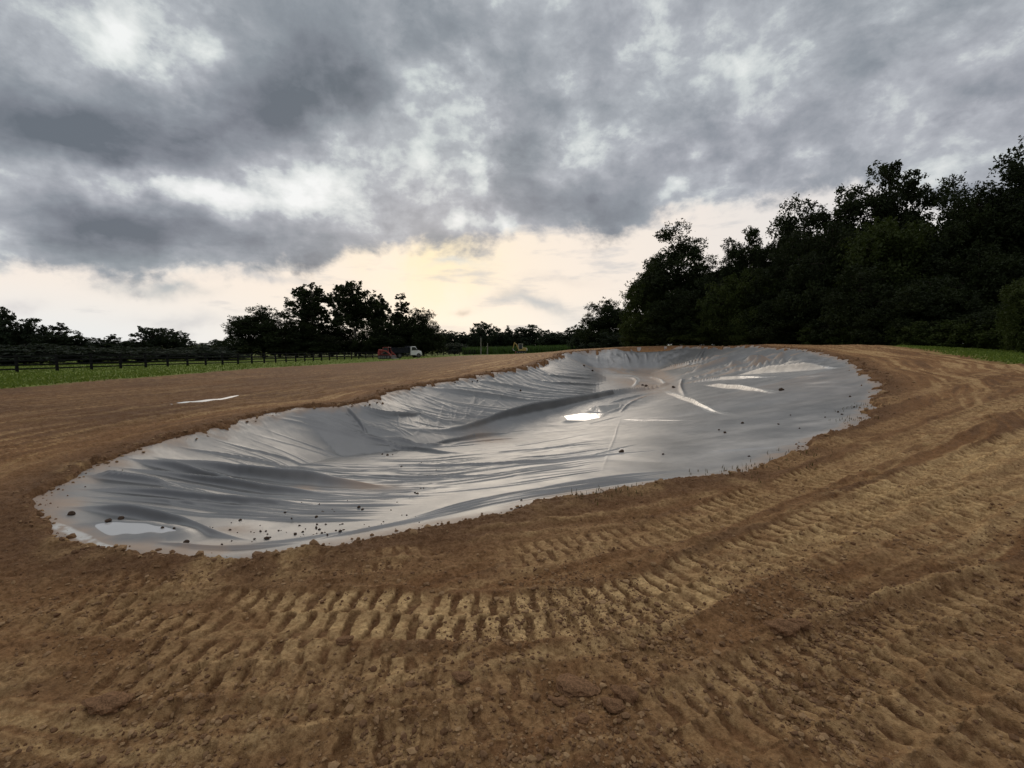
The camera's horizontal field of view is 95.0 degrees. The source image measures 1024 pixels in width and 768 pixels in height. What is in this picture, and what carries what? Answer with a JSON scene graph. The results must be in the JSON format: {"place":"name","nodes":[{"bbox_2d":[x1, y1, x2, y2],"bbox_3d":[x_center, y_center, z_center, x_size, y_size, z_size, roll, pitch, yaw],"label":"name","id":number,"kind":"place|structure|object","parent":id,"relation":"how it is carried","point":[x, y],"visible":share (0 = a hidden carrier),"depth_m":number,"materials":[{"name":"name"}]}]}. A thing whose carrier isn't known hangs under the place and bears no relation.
{"place":"outdoors","nodes":[
{"label":"outdoors","id":0,"kind":"place"},
{"bbox_2d":[0,344,1023,767],"bbox_3d":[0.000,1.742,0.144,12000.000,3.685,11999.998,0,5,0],"label":"ground","id":1,"kind":"structure","parent":0,"point":[952,428],"depth_m":3.00,"materials":[{"name":"soil"}]},
{"bbox_2d":[0,306,16,344],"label":"tree","id":2,"kind":"object","parent":1,"relation":"on","point":[5,314],"visible":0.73,"depth_m":104.82,"materials":[{"name":"green plant"}]},
{"bbox_2d":[0,317,50,345],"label":"tree","id":3,"kind":"object","parent":1,"relation":"on","point":[26,329],"visible":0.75,"depth_m":106.75,"materials":[{"name":"green plant"}]},
{"bbox_2d":[0,347,97,364],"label":"hedge","id":4,"kind":"object","parent":1,"relation":"on","point":[19,351],"visible":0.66,"depth_m":57.82,"materials":[{"name":"green plant"}]},
{"bbox_2d":[24,322,88,346],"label":"tree","id":5,"kind":"object","parent":1,"relation":"on","point":[59,337],"visible":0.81,"depth_m":110.81,"materials":[{"name":"green plant"}]},
{"bbox_2d":[62,337,102,347],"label":"tree","id":6,"kind":"object","parent":1,"relation":"on","point":[86,343],"visible":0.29,"depth_m":113.91,"materials":[{"name":"green plant"}]},
{"bbox_2d":[34,348,159,362],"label":"hedge","id":7,"kind":"object","parent":1,"relation":"on","point":[97,351],"visible":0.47,"depth_m":65.04,"materials":[{"name":"green plant"}]},
{"bbox_2d":[80,691,134,714],"bbox_3d":[-1.857,1.459,2.140,0.199,0.072,0.114,3,5,-18],"label":"dirt clod","id":8,"kind":"object","parent":1,"relation":"on","point":[113,702],"visible":1,"depth_m":2.13,"materials":[{"name":"brown soil"}]},
{"bbox_2d":[91,334,127,347],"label":"tree","id":9,"kind":"object","parent":1,"relation":"on","point":[108,342],"visible":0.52,"depth_m":118.48,"materials":[{"name":"green plant"}]},
{"bbox_2d":[112,340,162,348],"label":"tree","id":10,"kind":"object","parent":1,"relation":"on","point":[126,345],"visible":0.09,"depth_m":118.54,"materials":[{"name":"green plant"}]},
{"bbox_2d":[98,349,208,361],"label":"hedge","id":11,"kind":"object","parent":1,"relation":"on","point":[147,351],"visible":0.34,"depth_m":75.63,"materials":[{"name":"green plant"}]},
{"bbox_2d":[126,326,186,348],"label":"tree","id":12,"kind":"object","parent":1,"relation":"on","point":[152,337],"visible":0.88,"depth_m":116.00,"materials":[{"name":"green plant"}]},
{"bbox_2d":[127,346,197,352],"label":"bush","id":13,"kind":"object","parent":1,"relation":"on","point":[156,349],"visible":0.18,"depth_m":96.10,"materials":[{"name":"green plant"}]},
{"bbox_2d":[162,328,195,349],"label":"tree","id":14,"kind":"object","parent":1,"relation":"on","point":[184,341],"visible":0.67,"depth_m":120.19,"materials":[{"name":"green plant"}]},
{"bbox_2d":[188,343,216,349],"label":"tree","id":15,"kind":"object","parent":1,"relation":"on","point":[199,344],"visible":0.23,"depth_m":123.89,"materials":[{"name":"green plant"}]},
{"bbox_2d":[179,395,238,402],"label":"puddle","id":16,"kind":"object","parent":1,"relation":"on","point":[209,399],"visible":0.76,"depth_m":14.28,"materials":[{"name":"grey liquid"}]},
{"bbox_2d":[177,350,250,359],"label":"hedge","id":17,"kind":"object","parent":1,"relation":"on","point":[220,352],"visible":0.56,"depth_m":81.85,"materials":[{"name":"green plant"}]},
{"bbox_2d":[189,345,253,353],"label":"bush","id":18,"kind":"object","parent":1,"relation":"on","point":[206,348],"visible":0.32,"depth_m":101.66,"materials":[{"name":"green plant"}]},
{"bbox_2d":[208,339,236,352],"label":"tree","id":19,"kind":"object","parent":1,"relation":"on","point":[214,341],"visible":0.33,"depth_m":123.72,"materials":[{"name":"green plant"}]},
{"bbox_2d":[0,350,479,371],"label":"board fence","id":20,"kind":"object","parent":1,"relation":"on","point":[90,362],"visible":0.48,"depth_m":47.82,"materials":[{"name":"black paint"}]},
{"bbox_2d":[216,303,312,357],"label":"tree","id":21,"kind":"object","parent":1,"relation":"on","point":[257,328],"visible":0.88,"depth_m":104.37,"materials":[{"name":"green plant"}]},
{"bbox_2d":[238,337,318,357],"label":"bush","id":22,"kind":"object","parent":1,"relation":"on","point":[277,348],"visible":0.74,"depth_m":104.73,"materials":[{"name":"green plant"}]},
{"bbox_2d":[269,316,323,356],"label":"tree","id":23,"kind":"object","parent":1,"relation":"on","point":[308,330],"visible":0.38,"depth_m":109.30,"materials":[{"name":"green plant"}]},
{"bbox_2d":[283,282,334,356],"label":"tree","id":24,"kind":"object","parent":1,"relation":"on","point":[311,311],"visible":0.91,"depth_m":115.08,"materials":[{"name":"green plant"}]},
{"bbox_2d":[284,334,358,356],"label":"bush","id":25,"kind":"object","parent":1,"relation":"on","point":[328,345],"visible":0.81,"depth_m":109.13,"materials":[{"name":"green plant"}]},
{"bbox_2d":[317,322,353,355],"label":"tree","id":26,"kind":"object","parent":1,"relation":"on","point":[329,330],"visible":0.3,"depth_m":119.90,"materials":[{"name":"green plant"}]},
{"bbox_2d":[335,635,353,645],"bbox_3d":[-0.914,1.400,2.568,0.099,0.041,0.070,-8,5,-8],"label":"dirt clod","id":27,"kind":"object","parent":1,"relation":"on","point":[344,640],"visible":1,"depth_m":2.55,"materials":[{"name":"brown soil"}]},
{"bbox_2d":[329,280,382,356],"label":"tree","id":28,"kind":"object","parent":1,"relation":"on","point":[350,309],"visible":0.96,"depth_m":112.60,"materials":[{"name":"green plant"}]},
{"bbox_2d":[336,339,376,355],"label":"tree","id":29,"kind":"object","parent":1,"relation":"on","point":[347,341],"visible":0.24,"depth_m":114.39,"materials":[{"name":"green plant"}]},
{"bbox_2d":[349,316,405,354],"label":"tree","id":30,"kind":"object","parent":1,"relation":"on","point":[379,331],"visible":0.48,"depth_m":110.47,"materials":[{"name":"green plant"}]},
{"bbox_2d":[366,294,391,330],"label":"tree","id":31,"kind":"object","parent":1,"relation":"on","point":[381,312],"visible":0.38,"depth_m":119.61,"materials":[{"name":"green plant"}]},
{"bbox_2d":[360,329,413,354],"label":"tree","id":32,"kind":"object","parent":1,"relation":"on","point":[386,341],"visible":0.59,"depth_m":108.13,"materials":[{"name":"green plant"}]},
{"bbox_2d":[378,347,398,358],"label":"track loader","id":33,"kind":"object","parent":1,"relation":"on","point":[385,353],"visible":0.98,"depth_m":83.24,"materials":[{"name":"metal"}]},
{"bbox_2d":[388,293,412,355],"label":"tree","id":34,"kind":"object","parent":1,"relation":"on","point":[397,316],"visible":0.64,"depth_m":114.02,"materials":[{"name":"green plant"}]},
{"bbox_2d":[391,346,422,357],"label":"dump truck","id":35,"kind":"object","parent":1,"relation":"on","point":[413,351],"visible":0.87,"depth_m":87.41,"materials":[{"name":"metal"}]},
{"bbox_2d":[394,306,446,354],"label":"tree","id":36,"kind":"object","parent":1,"relation":"on","point":[422,326],"visible":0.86,"depth_m":109.38,"materials":[{"name":"green plant"}]},
{"bbox_2d":[408,329,448,355],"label":"tree","id":37,"kind":"object","parent":1,"relation":"on","point":[439,348],"visible":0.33,"depth_m":112.10,"materials":[{"name":"green plant"}]},
{"bbox_2d":[434,329,460,345],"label":"tree","id":38,"kind":"object","parent":1,"relation":"on","point":[450,337],"visible":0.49,"depth_m":226.37,"materials":[{"name":"green plant"}]},
{"bbox_2d":[436,343,469,353],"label":"tree","id":39,"kind":"object","parent":1,"relation":"on","point":[452,346],"visible":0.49,"depth_m":148.23,"materials":[{"name":"green plant"}]},
{"bbox_2d":[33,345,881,558],"bbox_3d":[9.625,-0.987,32.143,20.376,3.338,62.357,1,5,15],"label":"pond liner","id":40,"kind":"object","parent":1,"relation":"on","point":[500,442],"visible":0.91,"depth_m":9.47,"materials":[{"name":"grey plastic"}]},
{"bbox_2d":[95,522,175,534],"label":"puddle","id":41,"kind":"object","parent":40,"relation":"on","point":[112,528],"visible":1,"depth_m":4.33,"materials":[{"name":"grey liquid"}]},
{"bbox_2d":[564,413,601,419],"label":"puddle","id":42,"kind":"object","parent":40,"relation":"on","point":[584,416],"visible":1,"depth_m":21.37,"materials":[{"name":"clear liquid"}]},
{"bbox_2d":[588,404,619,411],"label":"puddle","id":43,"kind":"object","parent":40,"relation":"on","point":[604,408],"visible":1,"depth_m":24.07,"materials":[{"name":"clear liquid"}]},
{"bbox_2d":[571,400,889,504],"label":"dirt clods","id":44,"kind":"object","parent":40,"relation":"on","point":[732,465],"depth_m":6.05,"materials":[{"name":"brown soil"}]},
{"bbox_2d":[451,671,472,684],"bbox_3d":[-0.250,1.455,2.323,0.114,0.057,0.080,0,0,9],"label":"dirt clod","id":45,"kind":"object","parent":1,"relation":"on","point":[462,678],"visible":0.99,"depth_m":2.31,"materials":[{"name":"brown soil"}]},
{"bbox_2d":[451,332,479,345],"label":"tree","id":46,"kind":"object","parent":1,"relation":"on","point":[464,339],"visible":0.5,"depth_m":230.62,"materials":[{"name":"green plant"}]},
{"bbox_2d":[467,321,497,346],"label":"tree","id":47,"kind":"object","parent":1,"relation":"on","point":[484,334],"visible":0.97,"depth_m":222.87,"materials":[{"name":"green plant"}]},
{"bbox_2d":[484,328,517,346],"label":"tree","id":48,"kind":"object","parent":1,"relation":"on","point":[496,343],"visible":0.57,"depth_m":230.59,"materials":[{"name":"green plant"}]},
{"bbox_2d":[497,325,515,346],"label":"tree","id":49,"kind":"object","parent":1,"relation":"on","point":[508,337],"visible":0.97,"depth_m":227.72,"materials":[{"name":"green plant"}]},
{"bbox_2d":[0,345,1023,388],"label":"grass","id":50,"kind":"structure","parent":1,"relation":"on","point":[966,352],"depth_m":31.81,"materials":[{"name":"green plant"}]},
{"bbox_2d":[462,344,575,354],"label":"crop rows","id":51,"kind":"object","parent":1,"relation":"on","point":[509,350],"visible":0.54,"depth_m":132.61,"materials":[{"name":"green plant"}]},
{"bbox_2d":[512,342,526,353],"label":"excavator","id":52,"kind":"object","parent":1,"relation":"on","point":[520,348],"visible":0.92,"depth_m":114.91,"materials":[{"name":"metal"}]},
{"bbox_2d":[512,324,544,346],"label":"tree","id":53,"kind":"object","parent":1,"relation":"on","point":[525,337],"visible":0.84,"depth_m":229.61,"materials":[{"name":"green plant"}]},
{"bbox_2d":[537,329,567,346],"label":"tree","id":54,"kind":"object","parent":1,"relation":"on","point":[549,336],"visible":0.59,"depth_m":234.47,"materials":[{"name":"green plant"}]},
{"bbox_2d":[551,696,567,706],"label":"dirt clod","id":55,"kind":"object","parent":1,"relation":"on","point":[562,701],"visible":1,"depth_m":2.15,"materials":[{"name":"brown soil"}]},
{"bbox_2d":[554,327,574,343],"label":"tree","id":56,"kind":"object","parent":1,"relation":"on","point":[563,338],"visible":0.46,"depth_m":227.74,"materials":[{"name":"green plant"}]},
{"bbox_2d":[556,673,600,697],"bbox_3d":[0.318,1.462,2.258,0.217,0.074,0.152,5,11,16],"label":"dirt clod","id":57,"kind":"object","parent":1,"relation":"on","point":[569,685],"visible":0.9,"depth_m":2.24,"materials":[{"name":"brown soil"}]},
{"bbox_2d":[566,324,593,349],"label":"tree","id":58,"kind":"object","parent":1,"relation":"on","point":[575,342],"visible":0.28,"depth_m":122.81,"materials":[{"name":"green plant"}]},
{"bbox_2d":[574,712,589,723],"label":"dirt clod","id":59,"kind":"object","parent":1,"relation":"on","point":[583,718],"visible":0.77,"depth_m":2.05,"materials":[{"name":"brown soil"}]},
{"bbox_2d":[577,336,609,348],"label":"tree","id":60,"kind":"object","parent":1,"relation":"on","point":[585,346],"visible":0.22,"depth_m":110.53,"materials":[{"name":"green plant"}]},
{"bbox_2d":[572,297,629,347],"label":"tree","id":61,"kind":"object","parent":1,"relation":"on","point":[608,320],"visible":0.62,"depth_m":105.60,"materials":[{"name":"green plant"}]},
{"bbox_2d":[588,332,624,347],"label":"tree","id":62,"kind":"object","parent":1,"relation":"on","point":[612,340],"visible":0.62,"depth_m":94.78,"materials":[{"name":"green plant"}]},
{"bbox_2d":[600,696,625,713],"bbox_3d":[0.457,1.460,2.123,0.122,0.070,0.086,9,5,15],"label":"dirt clod","id":63,"kind":"object","parent":1,"relation":"on","point":[613,705],"visible":0.88,"depth_m":2.11,"materials":[{"name":"brown soil"}]},
{"bbox_2d":[609,685,638,705],"bbox_3d":[0.521,1.449,2.184,0.137,0.090,0.078,0,6,16],"label":"dirt clod","id":64,"kind":"object","parent":1,"relation":"on","point":[627,693],"visible":0.86,"depth_m":2.17,"materials":[{"name":"brown soil"}]},
{"bbox_2d":[617,310,665,346],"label":"tree","id":65,"kind":"object","parent":1,"relation":"on","point":[638,323],"visible":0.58,"depth_m":68.45,"materials":[{"name":"green plant"}]},
{"bbox_2d":[617,273,680,346],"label":"tree","id":66,"kind":"object","parent":1,"relation":"on","point":[632,306],"visible":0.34,"depth_m":71.57,"materials":[{"name":"green plant"}]},
{"bbox_2d":[650,329,692,345],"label":"shrub","id":67,"kind":"object","parent":1,"relation":"on","point":[673,341],"visible":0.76,"depth_m":64.73,"materials":[{"name":"green plant"}]},
{"bbox_2d":[624,218,721,305],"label":"tree","id":68,"kind":"object","parent":1,"relation":"on","point":[671,277],"visible":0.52,"depth_m":71.68,"materials":[{"name":"green plant"}]},
{"bbox_2d":[644,286,705,345],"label":"tree","id":69,"kind":"object","parent":1,"relation":"on","point":[667,310],"visible":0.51,"depth_m":65.79,"materials":[{"name":"green plant"}]},
{"bbox_2d":[669,272,732,343],"bbox_3d":[26.830,-10.166,65.338,10.352,10.690,10.667,-3,6,-33],"label":"tree","id":70,"kind":"object","parent":1,"relation":"on","point":[690,304],"visible":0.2,"depth_m":64.22,"materials":[{"name":"green plant"}]},
{"bbox_2d":[680,327,726,345],"bbox_3d":[25.686,-5.891,62.394,7.108,3.571,7.097,3,5,29],"label":"shrub","id":71,"kind":"object","parent":1,"relation":"on","point":[700,338],"visible":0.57,"depth_m":61.90,"materials":[{"name":"green plant"}]},
{"bbox_2d":[700,254,736,345],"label":"tree","id":72,"kind":"object","parent":1,"relation":"on","point":[717,272],"visible":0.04,"depth_m":75.06,"materials":[{"name":"green plant"}]},
{"bbox_2d":[714,325,749,345],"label":"shrub","id":73,"kind":"object","parent":1,"relation":"on","point":[727,342],"visible":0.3,"depth_m":58.40,"materials":[{"name":"green plant"}]},
{"bbox_2d":[694,264,784,345],"bbox_3d":[28.777,-9.255,59.524,10.694,11.130,10.439,3,5,30],"label":"tree","id":74,"kind":"object","parent":1,"relation":"on","point":[734,297],"visible":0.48,"depth_m":58.57,"materials":[{"name":"green plant"}]},
{"bbox_2d":[719,225,781,289],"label":"tree","id":75,"kind":"object","parent":1,"relation":"on","point":[744,256],"visible":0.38,"depth_m":66.00,"materials":[{"name":"green plant"}]},
{"bbox_2d":[743,337,778,344],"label":"shrub","id":76,"kind":"object","parent":1,"relation":"on","point":[757,341],"visible":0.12,"depth_m":54.45,"materials":[{"name":"green plant"}]},
{"bbox_2d":[743,215,797,276],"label":"tree","id":77,"kind":"object","parent":1,"relation":"on","point":[762,255],"visible":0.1,"depth_m":62.84,"materials":[{"name":"green plant"}]},
{"bbox_2d":[762,618,799,637],"bbox_3d":[1.505,1.360,2.617,0.190,0.087,0.108,-7,4,18],"label":"dirt clod","id":78,"kind":"object","parent":1,"relation":"on","point":[783,627],"visible":1,"depth_m":2.59,"materials":[{"name":"brown soil"}]},
{"bbox_2d":[737,241,827,343],"bbox_3d":[31.654,-10.234,55.309,10.810,12.979,11.140,-3,6,-31],"label":"tree","id":79,"kind":"object","parent":1,"relation":"on","point":[780,273],"visible":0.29,"depth_m":54.30,"materials":[{"name":"green plant"}]},
{"bbox_2d":[767,326,808,344],"bbox_3d":[31.297,-4.792,51.452,5.867,3.693,5.858,1,5,8],"label":"shrub","id":80,"kind":"object","parent":1,"relation":"on","point":[794,342],"visible":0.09,"depth_m":51.06,"materials":[{"name":"green plant"}]},
{"bbox_2d":[788,618,812,630],"bbox_3d":[1.625,1.356,2.648,0.124,0.062,0.087,-6,1,21],"label":"dirt clod","id":81,"kind":"object","parent":1,"relation":"on","point":[805,624],"visible":0.74,"depth_m":2.62,"materials":[{"name":"brown soil"}]},
{"bbox_2d":[794,322,838,344],"bbox_3d":[31.573,-4.462,47.061,5.892,3.696,5.883,3,6,31],"label":"shrub","id":82,"kind":"object","parent":1,"relation":"on","point":[810,341],"visible":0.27,"depth_m":46.26,"materials":[{"name":"green plant"}]},
{"bbox_2d":[765,181,882,280],"bbox_3d":[37.041,-13.273,57.206,12.828,19.347,13.650,-1,5,-6],"label":"tree","id":83,"kind":"object","parent":1,"relation":"on","point":[815,219],"visible":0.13,"depth_m":55.27,"materials":[{"name":"green plant"}]},
{"bbox_2d":[773,208,888,335],"bbox_3d":[34.203,-10.614,49.468,11.190,14.951,10.858,3,6,34],"label":"tree","id":84,"kind":"object","parent":1,"relation":"on","point":[818,279],"visible":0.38,"depth_m":48.52,"materials":[{"name":"green plant"}]},
{"bbox_2d":[819,326,858,344],"bbox_3d":[31.839,-4.054,44.106,5.516,3.231,5.507,2,5,18],"label":"shrub","id":85,"kind":"object","parent":1,"relation":"on","point":[836,339],"visible":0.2,"depth_m":43.04,"materials":[{"name":"green plant"}]},
{"bbox_2d":[839,326,892,345],"bbox_3d":[31.703,-3.816,39.836,5.507,3.526,5.516,-1,5,-9],"label":"shrub","id":86,"kind":"object","parent":1,"relation":"on","point":[861,342],"visible":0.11,"depth_m":40.61,"materials":[{"name":"green plant"}]},
{"bbox_2d":[820,216,955,321],"bbox_3d":[37.070,-9.275,45.317,13.117,14.885,12.805,2,5,25],"label":"tree","id":87,"kind":"object","parent":1,"relation":"on","point":[903,255],"visible":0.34,"depth_m":42.23,"materials":[{"name":"green plant"}]},
{"bbox_2d":[831,159,949,247],"bbox_3d":[42.468,-14.086,52.707,10.088,22.039,11.481,-2,5,-22],"label":"tree","id":88,"kind":"object","parent":1,"relation":"on","point":[887,205],"visible":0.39,"depth_m":51.14,"materials":[{"name":"green plant"}]},
{"bbox_2d":[878,320,933,345],"bbox_3d":[30.616,-3.451,36.116,4.965,3.186,4.957,1,5,7],"label":"shrub","id":89,"kind":"object","parent":1,"relation":"on","point":[893,335],"visible":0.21,"depth_m":35.41,"materials":[{"name":"green plant"}]},
{"bbox_2d":[903,216,969,275],"bbox_3d":[42.060,-9.621,46.577,8.765,14.002,8.506,1,5,13],"label":"tree","id":90,"kind":"object","parent":1,"relation":"on","point":[934,234],"visible":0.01,"depth_m":45.55,"materials":[{"name":"green plant"}]},
{"bbox_2d":[897,319,976,347],"bbox_3d":[30.380,-3.119,32.961,4.957,2.989,4.965,-3,5,-28],"label":"shrub","id":91,"kind":"object","parent":1,"relation":"on","point":[923,335],"visible":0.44,"depth_m":32.92,"materials":[{"name":"green plant"}]},
{"bbox_2d":[917,320,994,348],"bbox_3d":[30.057,-2.884,31.062,5.044,2.928,5.052,3,6,36],"label":"shrub","id":92,"kind":"object","parent":1,"relation":"on","point":[951,337],"visible":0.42,"depth_m":30.88,"materials":[{"name":"green plant"}]},
{"bbox_2d":[916,171,1023,288],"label":"tree","id":93,"kind":"object","parent":1,"relation":"on","point":[971,210],"visible":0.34,"depth_m":39.67,"materials":[{"name":"green plant"}]},
{"bbox_2d":[945,135,1023,282],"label":"tree","id":94,"kind":"object","parent":1,"relation":"on","point":[1014,175],"visible":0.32,"depth_m":38.53,"materials":[{"name":"green plant"}]},
{"bbox_2d":[950,317,1023,350],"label":"shrub","id":95,"kind":"object","parent":1,"relation":"on","point":[987,340],"visible":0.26,"depth_m":29.22,"materials":[{"name":"green plant"}]},
{"bbox_2d":[980,306,1023,350],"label":"shrub","id":96,"kind":"object","parent":1,"relation":"on","point":[999,339],"visible":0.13,"depth_m":28.07,"materials":[{"name":"green plant"}]},
{"bbox_2d":[990,277,1023,352],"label":"bush","id":97,"kind":"object","parent":1,"relation":"on","point":[1012,319],"visible":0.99,"depth_m":24.23,"materials":[{"name":"green plant"}]},
{"bbox_2d":[999,157,1022,198],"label":"tree","id":98,"kind":"object","parent":1,"relation":"on","point":[1010,169],"depth_m":44.91,"materials":[{"name":"green plant"}]},
{"bbox_2d":[0,0,1023,344],"label":"sky","id":99,"kind":"structure","parent":0,"point":[187,166],"materials":[{"name":"grey"}]}
]}

